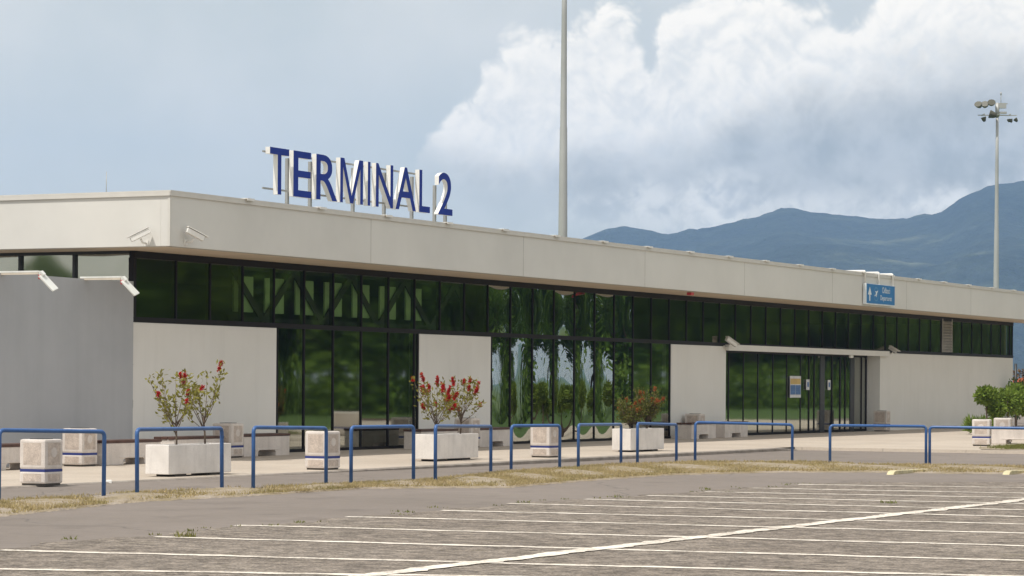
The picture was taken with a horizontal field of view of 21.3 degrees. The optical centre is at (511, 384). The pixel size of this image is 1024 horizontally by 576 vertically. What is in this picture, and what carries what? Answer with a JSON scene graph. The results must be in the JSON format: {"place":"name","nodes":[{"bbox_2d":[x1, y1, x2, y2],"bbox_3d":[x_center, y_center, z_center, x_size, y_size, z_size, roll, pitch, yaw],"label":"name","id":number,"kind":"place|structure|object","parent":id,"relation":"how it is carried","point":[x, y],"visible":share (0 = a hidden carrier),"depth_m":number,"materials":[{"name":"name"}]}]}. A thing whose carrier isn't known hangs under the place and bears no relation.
{"place":"outdoors","nodes":[
{"label":"outdoors","id":0,"kind":"place"},
{"bbox_2d":[1,448,924,488],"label":"kerb","id":1,"kind":"structure","parent":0,"point":[555,460],"depth_m":55.84,"materials":[{"name":"grey concrete"}]},
{"bbox_2d":[0,482,1023,575],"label":"car park","id":2,"kind":"structure","parent":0,"point":[916,529],"depth_m":29.11,"materials":[{"name":"grey asphalt"}]},
{"bbox_2d":[61,482,896,539],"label":"weeds","id":3,"kind":"object","parent":2,"relation":"on","point":[193,535],"visible":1,"depth_m":32.84,"materials":[{"name":"green plant"}]},
{"bbox_2d":[0,415,1023,548],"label":"road","id":4,"kind":"structure","parent":0,"point":[140,519],"depth_m":41.82,"materials":[{"name":"grey asphalt"}]},
{"bbox_2d":[1013,369,1023,415],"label":"tree","id":5,"kind":"object","parent":4,"relation":"on","point":[1019,370],"visible":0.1,"depth_m":130.16,"materials":[{"name":"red plant"}]},
{"bbox_2d":[1014,364,1023,384],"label":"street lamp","id":6,"kind":"object","parent":4,"relation":"on","point":[1015,371],"visible":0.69,"depth_m":119.95,"materials":[{"name":"grey metal"}]},
{"bbox_2d":[0,459,1023,516],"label":"verge","id":7,"kind":"structure","parent":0,"point":[119,498],"depth_m":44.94,"materials":[{"name":"brown plant"}]},
{"bbox_2d":[0,428,106,502],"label":"railing","id":8,"kind":"object","parent":7,"relation":"on","point":[31,430],"visible":0.94,"depth_m":38.67,"materials":[{"name":"blue metal"}]},
{"bbox_2d":[135,426,223,491],"bbox_3d":[-5.048,1.246,41.416,0.069,1.220,3.042,0,0,19],"label":"railing","id":9,"kind":"object","parent":7,"relation":"on","point":[140,429],"visible":0.93,"depth_m":41.24,"materials":[{"name":"blue metal"}]},
{"bbox_2d":[251,425,327,487],"bbox_3d":[-3.554,1.255,43.580,0.068,1.214,2.101,0,0,30],"label":"railing","id":10,"kind":"object","parent":7,"relation":"on","point":[324,428],"visible":0.94,"depth_m":43.51,"materials":[{"name":"blue metal"}]},
{"bbox_2d":[349,425,414,482],"bbox_3d":[-2.162,1.274,45.455,0.065,1.197,1.776,0,0,35],"label":"railing","id":11,"kind":"object","parent":7,"relation":"on","point":[353,427],"visible":0.91,"depth_m":45.15,"materials":[{"name":"blue metal"}]},
{"bbox_2d":[433,424,492,479],"bbox_3d":[-0.855,1.281,48.951,0.064,1.192,5.088,0,0,10],"label":"railing","id":12,"kind":"object","parent":7,"relation":"on","point":[436,426],"visible":0.93,"depth_m":48.45,"materials":[{"name":"blue metal"}]},
{"bbox_2d":[510,424,560,469],"bbox_3d":[0.465,1.330,53.200,1.356,1.112,0.070,0,0,-42],"label":"railing","id":13,"kind":"object","parent":7,"relation":"on","point":[535,425],"visible":0.94,"depth_m":53.14,"materials":[{"name":"blue metal"}]},
{"bbox_2d":[577,423,622,466],"bbox_3d":[1.819,1.338,55.959,0.062,1.116,3.336,0,0,17],"label":"railing","id":14,"kind":"object","parent":7,"relation":"on","point":[595,424],"visible":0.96,"depth_m":55.45,"materials":[{"name":"blue metal"}]},
{"bbox_2d":[636,422,677,463],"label":"railing","id":15,"kind":"object","parent":7,"relation":"on","point":[660,424],"visible":0.93,"depth_m":58.53,"materials":[{"name":"blue metal"}]},
{"bbox_2d":[694,421,793,460],"bbox_3d":[5.138,1.365,60.174,2.318,1.105,0.062,0,0,-13],"label":"railing","id":16,"kind":"object","parent":7,"relation":"on","point":[743,423],"visible":0.94,"depth_m":60.14,"materials":[{"name":"blue metal"}]},
{"bbox_2d":[829,424,927,463],"bbox_3d":[7.992,1.404,59.291,2.234,1.073,0.073,0,0,-9],"label":"railing","id":17,"kind":"object","parent":7,"relation":"on","point":[877,425],"visible":0.94,"depth_m":59.25,"materials":[{"name":"blue metal"}]},
{"bbox_2d":[928,426,1023,463],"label":"railing","id":18,"kind":"object","parent":7,"relation":"on","point":[958,427],"visible":0.93,"depth_m":59.30,"materials":[{"name":"blue metal"}]},
{"bbox_2d":[1002,470,1023,474],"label":"kerb stone","id":19,"kind":"object","parent":7,"relation":"on","point":[1009,472],"visible":1,"depth_m":53.07,"materials":[{"name":"yellow paint"}]},
{"bbox_2d":[0,0,1023,238],"label":"sky","id":20,"kind":"structure","parent":0,"point":[682,115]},
{"bbox_2d":[1,425,1023,486],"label":"pavement","id":21,"kind":"structure","parent":0,"point":[948,440],"depth_m":67.19,"materials":[{"name":"concrete"}]},
{"bbox_2d":[1,443,19,470],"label":"bench","id":22,"kind":"object","parent":21,"relation":"on","point":[10,453],"visible":0.34,"depth_m":50.31,"materials":[{"name":"concrete"}]},
{"bbox_2d":[20,438,61,485],"bbox_3d":[-7.476,1.231,43.154,0.496,0.745,0.494,0,0,26],"label":"litter bin","id":23,"kind":"object","parent":21,"relation":"on","point":[40,461],"visible":1,"depth_m":42.96,"materials":[{"name":"concrete"}]},
{"bbox_2d":[0,270,138,466],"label":"wall","id":24,"kind":"structure","parent":21,"relation":"on","point":[66,352],"depth_m":53.94,"materials":[{"name":"paint"}]},
{"bbox_2d":[62,428,96,466],"bbox_3d":[-8.384,1.215,52.703,0.496,0.745,0.494,0,0,29],"label":"litter bin","id":25,"kind":"object","parent":21,"relation":"on","point":[79,449],"visible":0.91,"depth_m":52.52,"materials":[{"name":"concrete"}]},
{"bbox_2d":[95,439,161,464],"bbox_3d":[-7.699,1.339,53.948,0.495,0.485,1.900,0,0,27],"label":"bench","id":26,"kind":"object","parent":21,"relation":"on","point":[118,451],"visible":0.7,"depth_m":53.48,"materials":[{"name":"concrete"}]},
{"bbox_2d":[154,435,219,443],"bbox_3d":[-6.726,1.322,56.650,0.495,0.485,1.900,0,0,27],"label":"bench","id":27,"kind":"object","parent":21,"relation":"on","point":[186,439],"visible":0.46,"depth_m":56.26,"materials":[{"name":"concrete"}]},
{"bbox_2d":[145,443,230,476],"bbox_3d":[-5.733,1.334,48.211,0.490,0.560,2.000,0,0,27],"label":"planter","id":28,"kind":"object","parent":21,"relation":"on","point":[174,460],"visible":0.98,"depth_m":47.73,"materials":[{"name":"concrete"}]},
{"bbox_2d":[145,368,205,444],"bbox_3d":[-5.866,0.440,47.871,1.006,1.482,0.959,0,0,-29],"label":"bottlebrush shrub","id":29,"kind":"object","parent":28,"relation":"on","point":[166,410],"visible":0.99,"depth_m":47.84,"materials":[{"name":"green plant"}]},
{"bbox_2d":[174,359,227,443],"bbox_3d":[-5.625,0.358,48.636,0.837,1.650,1.022,0,0,26],"label":"bottlebrush shrub","id":30,"kind":"object","parent":28,"relation":"on","point":[200,404],"visible":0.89,"depth_m":48.67,"materials":[{"name":"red plant"}]},
{"bbox_2d":[213,423,243,457],"bbox_3d":[-6.038,1.186,57.792,0.496,0.745,0.494,0,0,26],"label":"litter bin","id":31,"kind":"object","parent":21,"relation":"on","point":[234,434],"visible":0.71,"depth_m":57.61,"materials":[{"name":"concrete"}]},
{"bbox_2d":[242,433,289,456],"bbox_3d":[-5.523,1.310,59.033,0.495,0.485,1.900,0,0,27],"label":"bench","id":32,"kind":"object","parent":21,"relation":"on","point":[274,444],"visible":0.74,"depth_m":59.09,"materials":[{"name":"concrete"}]},
{"bbox_2d":[305,430,339,469],"bbox_3d":[-3.595,1.247,51.585,0.496,0.745,0.494,0,0,29],"label":"litter bin","id":33,"kind":"object","parent":21,"relation":"on","point":[314,449],"visible":0.88,"depth_m":51.41,"materials":[{"name":"concrete"}]},
{"bbox_2d":[403,428,457,448],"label":"bench","id":34,"kind":"object","parent":21,"relation":"on","point":[408,439],"visible":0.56,"depth_m":65.43,"materials":[{"name":"concrete"}]},
{"bbox_2d":[415,433,477,460],"bbox_3d":[-1.386,1.319,57.240,0.490,0.560,2.000,0,0,27],"label":"planter","id":35,"kind":"object","parent":21,"relation":"on","point":[457,446],"visible":0.88,"depth_m":56.81,"materials":[{"name":"concrete"}]},
{"bbox_2d":[409,372,458,424],"bbox_3d":[-1.654,0.450,56.850,0.910,1.431,1.231,0,0,-24],"label":"bottlebrush shrub","id":36,"kind":"object","parent":35,"relation":"on","point":[444,401],"visible":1,"depth_m":56.71,"materials":[{"name":"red plant"}]},
{"bbox_2d":[438,375,486,433],"bbox_3d":[-1.098,0.484,57.744,0.982,1.371,0.967,0,0,-30],"label":"bottlebrush shrub","id":37,"kind":"object","parent":35,"relation":"on","point":[464,398],"visible":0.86,"depth_m":57.74,"materials":[{"name":"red plant"}]},
{"bbox_2d":[454,418,479,446],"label":"litter bin","id":38,"kind":"object","parent":21,"relation":"on","point":[473,421],"visible":0.38,"depth_m":67.58,"materials":[{"name":"concrete"}]},
{"bbox_2d":[479,427,513,446],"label":"bench","id":39,"kind":"object","parent":21,"relation":"on","point":[501,436],"visible":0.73,"depth_m":69.09,"materials":[{"name":"concrete"}]},
{"bbox_2d":[530,427,557,457],"bbox_3d":[0.730,1.243,60.084,0.496,0.745,0.494,0,0,29],"label":"litter bin","id":40,"kind":"object","parent":21,"relation":"on","point":[543,442],"visible":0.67,"depth_m":59.88,"materials":[{"name":"concrete"}]},
{"bbox_2d":[612,428,663,451],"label":"planter","id":41,"kind":"object","parent":21,"relation":"on","point":[651,439],"visible":0.93,"depth_m":65.52,"materials":[{"name":"concrete"}]},
{"bbox_2d":[614,394,648,428],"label":"bottlebrush shrub","id":42,"kind":"object","parent":41,"relation":"on","point":[632,413],"visible":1,"depth_m":65.57,"materials":[{"name":"green plant"}]},
{"bbox_2d":[631,384,666,427],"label":"bottlebrush shrub","id":43,"kind":"object","parent":41,"relation":"on","point":[653,405],"visible":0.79,"depth_m":66.19,"materials":[{"name":"green plant"}]},
{"bbox_2d":[685,413,704,421],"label":"litter bin","id":44,"kind":"object","parent":21,"relation":"on","point":[692,417],"visible":0.41,"depth_m":81.80,"materials":[{"name":"concrete"}]},
{"bbox_2d":[676,422,715,438],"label":"bench","id":45,"kind":"object","parent":21,"relation":"on","point":[686,430],"visible":0.73,"depth_m":80.57,"materials":[{"name":"concrete"}]},
{"bbox_2d":[716,421,747,437],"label":"bench","id":46,"kind":"object","parent":21,"relation":"on","point":[726,431],"visible":0.61,"depth_m":83.29,"materials":[{"name":"concrete"}]},
{"bbox_2d":[873,410,889,430],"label":"litter bin","id":47,"kind":"object","parent":21,"relation":"on","point":[881,417],"visible":0.84,"depth_m":96.52,"materials":[{"name":"concrete"}]},
{"bbox_2d":[972,419,991,445],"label":"litter bin","id":48,"kind":"object","parent":21,"relation":"on","point":[982,437],"visible":0.9,"depth_m":74.79,"materials":[{"name":"concrete"}]},
{"bbox_2d":[960,413,1004,432],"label":"spiky bush","id":49,"kind":"object","parent":21,"relation":"on","point":[968,421],"visible":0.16,"depth_m":92.06,"materials":[{"name":"green plant"}]},
{"bbox_2d":[972,384,999,418],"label":"topiary tree","id":50,"kind":"object","parent":21,"relation":"on","point":[986,395],"visible":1,"depth_m":83.83,"materials":[{"name":"green plant"}]},
{"bbox_2d":[984,400,1008,419],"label":"topiary tree","id":51,"kind":"object","parent":21,"relation":"on","point":[996,409],"visible":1,"depth_m":83.86,"materials":[{"name":"green plant"}]},
{"bbox_2d":[980,445,1023,449],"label":"lawn patch","id":52,"kind":"object","parent":21,"relation":"on","point":[997,448],"visible":0.5,"depth_m":71.31,"materials":[{"name":"green plant"}]},
{"bbox_2d":[979,443,1023,448],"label":"grass","id":53,"kind":"structure","parent":52,"relation":"on","point":[1014,446],"depth_m":71.81,"materials":[{"name":"green plant"}]},
{"bbox_2d":[994,418,1011,442],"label":"concrete block","id":54,"kind":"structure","parent":21,"relation":"on","point":[1002,422],"depth_m":78.55,"materials":[{"name":"concrete"}]},
{"bbox_2d":[991,429,1023,443],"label":"bench","id":55,"kind":"object","parent":21,"relation":"on","point":[1002,436],"visible":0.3,"depth_m":77.84,"materials":[{"name":"concrete"}]},
{"bbox_2d":[997,387,1023,417],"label":"topiary tree","id":56,"kind":"object","parent":21,"relation":"on","point":[1014,400],"visible":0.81,"depth_m":84.84,"materials":[{"name":"green plant"}]},
{"bbox_2d":[1004,382,1023,426],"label":"topiary tree","id":57,"kind":"object","parent":21,"relation":"on","point":[1018,387],"visible":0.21,"depth_m":86.86,"materials":[{"name":"green plant"}]},
{"bbox_2d":[1004,377,1023,419],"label":"tree","id":58,"kind":"object","parent":21,"relation":"on","point":[1015,383],"visible":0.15,"depth_m":111.85,"materials":[{"name":"green plant"}]},
{"bbox_2d":[1013,389,1023,415],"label":"topiary tree","id":59,"kind":"object","parent":21,"relation":"on","point":[1019,411],"visible":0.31,"depth_m":85.81,"materials":[{"name":"green plant"}]},
{"bbox_2d":[583,181,1023,378],"bbox_3d":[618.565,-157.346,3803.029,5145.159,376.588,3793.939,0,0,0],"label":"hills","id":60,"kind":"structure","parent":0,"point":[953,243],"depth_m":4050.67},
{"label":"ground","id":61,"kind":"structure","parent":0,"visible":0},
{"bbox_2d":[0,172,1023,451],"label":"terminal building","id":62,"kind":"structure","parent":61,"relation":"on","point":[342,322],"depth_m":70.31,"materials":[{"name":"paint"}]},
{"bbox_2d":[126,227,150,245],"bbox_3d":[-7.463,-2.962,54.327,0.488,0.378,0.288,0,0,-3],"label":"security camera","id":63,"kind":"object","parent":62,"relation":"attached to","point":[137,235],"visible":1,"depth_m":54.20,"materials":[{"name":"white plastic"}]},
{"bbox_2d":[184,226,208,244],"bbox_3d":[-6.386,-2.991,54.683,0.493,0.369,0.289,0,0,-34],"label":"security camera","id":64,"kind":"object","parent":62,"relation":"attached to","point":[194,233],"visible":1,"depth_m":54.58,"materials":[{"name":"white plastic"}]},
{"bbox_2d":[262,147,452,221],"bbox_3d":[-3.481,-4.450,62.917,0.220,1.458,8.540,0,0,27],"label":"roof sign","id":65,"kind":"object","parent":62,"relation":"on","point":[317,179],"visible":0.98,"depth_m":62.56,"materials":[{"name":"blue plastic"}]},
{"bbox_2d":[723,336,739,349],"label":"security camera","id":66,"kind":"object","parent":62,"relation":"attached to","point":[731,341],"visible":1,"depth_m":84.80,"materials":[{"name":"white plastic"}]},
{"bbox_2d":[790,376,800,397],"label":"poster","id":67,"kind":"object","parent":62,"relation":"attached to","point":[795,386],"visible":1,"depth_m":91.87,"materials":[{"name":"multicoloured paper"}]},
{"bbox_2d":[801,356,809,432],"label":"sliding door","id":68,"kind":"structure","parent":62,"relation":"in","point":[805,360],"depth_m":92.83,"materials":[{"name":"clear glass"}]},
{"bbox_2d":[806,379,809,389],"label":"poster","id":69,"kind":"object","parent":62,"relation":"attached to","point":[807,384],"visible":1,"depth_m":92.93,"materials":[{"name":"white paper"}]},
{"bbox_2d":[809,356,814,432],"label":"sliding door","id":70,"kind":"structure","parent":62,"relation":"in","point":[812,358],"depth_m":93.46,"materials":[{"name":"clear glass"}]},
{"bbox_2d":[814,356,824,432],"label":"sliding door","id":71,"kind":"structure","parent":62,"relation":"in","point":[819,360],"depth_m":94.08,"materials":[{"name":"clear glass"}]},
{"bbox_2d":[823,356,832,432],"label":"sliding door","id":72,"kind":"structure","parent":62,"relation":"in","point":[828,360],"depth_m":94.89,"materials":[{"name":"clear glass"}]},
{"bbox_2d":[828,380,830,389],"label":"poster","id":73,"kind":"object","parent":62,"relation":"attached to","point":[829,384],"visible":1,"depth_m":94.83,"materials":[{"name":"white paper"}]},
{"bbox_2d":[832,357,840,431],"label":"sliding door","id":74,"kind":"structure","parent":62,"relation":"in","point":[836,416],"depth_m":95.61,"materials":[{"name":"clear glass"}]},
{"bbox_2d":[840,357,845,431],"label":"sliding door","id":75,"kind":"structure","parent":62,"relation":"in","point":[843,359],"depth_m":96.24,"materials":[{"name":"clear glass"}]},
{"bbox_2d":[845,357,854,431],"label":"sliding door","id":76,"kind":"structure","parent":62,"relation":"in","point":[850,362],"depth_m":96.83,"materials":[{"name":"clear glass"}]},
{"bbox_2d":[854,357,861,430],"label":"sliding door","id":77,"kind":"structure","parent":62,"relation":"in","point":[858,361],"depth_m":97.64,"materials":[{"name":"glass"}]},
{"bbox_2d":[862,358,866,430],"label":"sliding door","id":78,"kind":"structure","parent":62,"relation":"in","point":[864,360],"depth_m":98.23,"materials":[{"name":"clear glass"}]},
{"bbox_2d":[848,270,894,306],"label":"hanging sign","id":79,"kind":"object","parent":62,"relation":"hanging from","point":[878,294],"visible":0.99,"depth_m":92.10,"materials":[{"name":"blue plastic"}]},
{"bbox_2d":[888,345,899,353],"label":"security camera","id":80,"kind":"object","parent":62,"relation":"attached to","point":[893,349],"visible":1,"depth_m":98.75,"materials":[{"name":"white plastic"}]},
{"bbox_2d":[558,0,566,236],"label":"floodlight mast","id":81,"kind":"object","parent":61,"relation":"on","point":[562,224],"visible":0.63,"depth_m":164.83,"materials":[{"name":"metal"}]},
{"bbox_2d":[974,92,1017,287],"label":"floodlight mast","id":82,"kind":"object","parent":61,"relation":"on","point":[985,104],"visible":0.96,"depth_m":267.83,"materials":[{"name":"metal"}]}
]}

